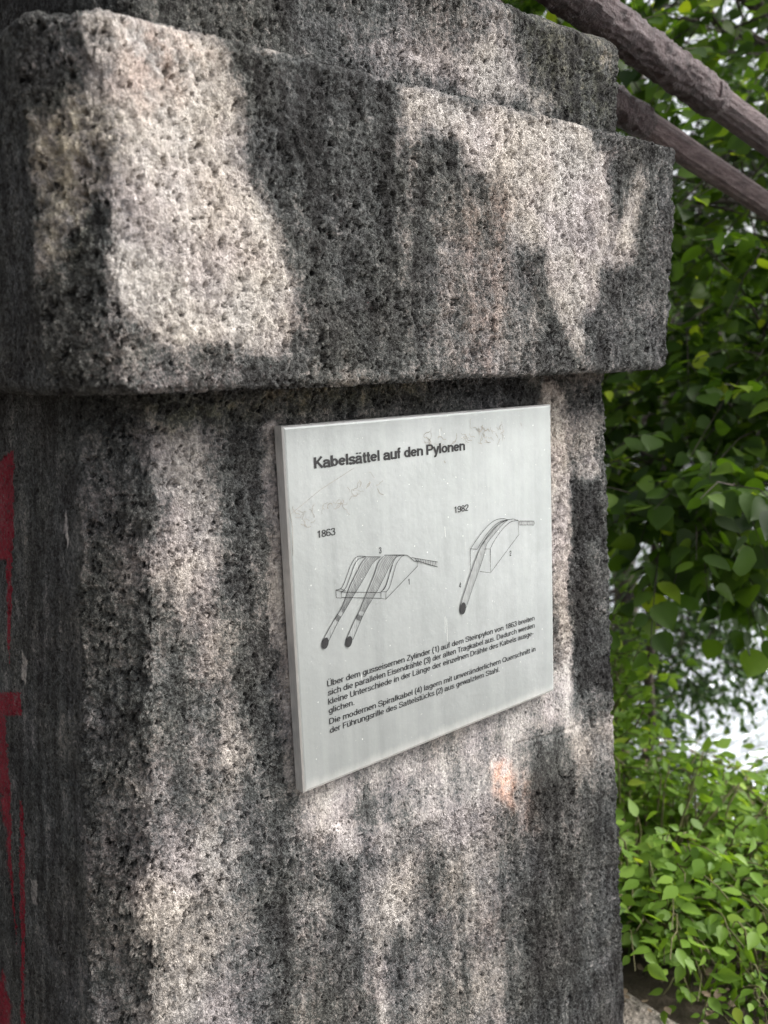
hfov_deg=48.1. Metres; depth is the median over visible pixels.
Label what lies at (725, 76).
broadleaf tree
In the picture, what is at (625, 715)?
leafy shrub
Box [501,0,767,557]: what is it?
broadleaf tree
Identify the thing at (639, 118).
suspension cable
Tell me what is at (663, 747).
leafy shrub
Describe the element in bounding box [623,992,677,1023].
path
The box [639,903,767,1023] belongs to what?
leafy sprig
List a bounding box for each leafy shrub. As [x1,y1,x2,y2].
[608,581,703,823]
[613,725,767,1014]
[621,735,751,810]
[625,743,767,969]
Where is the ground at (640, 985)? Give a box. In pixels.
[616,819,767,1023]
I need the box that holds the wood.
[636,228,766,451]
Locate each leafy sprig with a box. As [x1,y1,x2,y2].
[620,881,666,958]
[621,834,732,971]
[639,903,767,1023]
[683,823,767,959]
[695,891,767,1023]
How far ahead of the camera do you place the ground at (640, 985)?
2.34 m
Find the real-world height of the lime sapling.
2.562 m
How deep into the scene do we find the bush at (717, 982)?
2.31 m
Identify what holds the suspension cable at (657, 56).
attached to the stone pylon
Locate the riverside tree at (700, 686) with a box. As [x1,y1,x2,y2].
[608,528,767,779]
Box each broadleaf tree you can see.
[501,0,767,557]
[542,0,767,785]
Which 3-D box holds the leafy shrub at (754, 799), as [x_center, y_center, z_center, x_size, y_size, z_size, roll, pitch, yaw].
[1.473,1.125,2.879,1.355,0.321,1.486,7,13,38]
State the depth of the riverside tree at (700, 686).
4.99 m
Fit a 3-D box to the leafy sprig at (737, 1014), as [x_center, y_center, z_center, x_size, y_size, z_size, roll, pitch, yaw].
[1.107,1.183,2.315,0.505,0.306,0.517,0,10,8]
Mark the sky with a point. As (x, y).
(728, 8)
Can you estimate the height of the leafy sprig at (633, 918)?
0.246 m
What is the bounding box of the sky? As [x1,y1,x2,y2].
[544,0,766,309]
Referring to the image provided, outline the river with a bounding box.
[606,450,767,818]
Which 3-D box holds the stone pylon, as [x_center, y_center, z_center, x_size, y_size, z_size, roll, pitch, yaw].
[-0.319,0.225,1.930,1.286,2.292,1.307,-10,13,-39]
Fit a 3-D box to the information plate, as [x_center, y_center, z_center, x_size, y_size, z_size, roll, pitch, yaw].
[0.089,0.115,1.479,0.602,0.565,0.024,-10,12,-39]
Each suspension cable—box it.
[496,0,767,221]
[535,0,767,157]
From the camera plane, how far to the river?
16.60 m
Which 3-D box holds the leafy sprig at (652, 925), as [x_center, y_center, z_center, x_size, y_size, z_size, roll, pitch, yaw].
[0.753,1.160,2.525,0.505,0.296,0.553,3,11,21]
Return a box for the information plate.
[274,404,552,792]
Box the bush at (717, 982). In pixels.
[620,775,767,1022]
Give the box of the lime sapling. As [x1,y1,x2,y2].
[603,412,767,795]
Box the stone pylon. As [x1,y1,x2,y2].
[0,0,675,1023]
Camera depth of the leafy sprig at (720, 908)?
2.47 m
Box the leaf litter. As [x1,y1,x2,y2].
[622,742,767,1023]
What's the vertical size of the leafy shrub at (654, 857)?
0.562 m

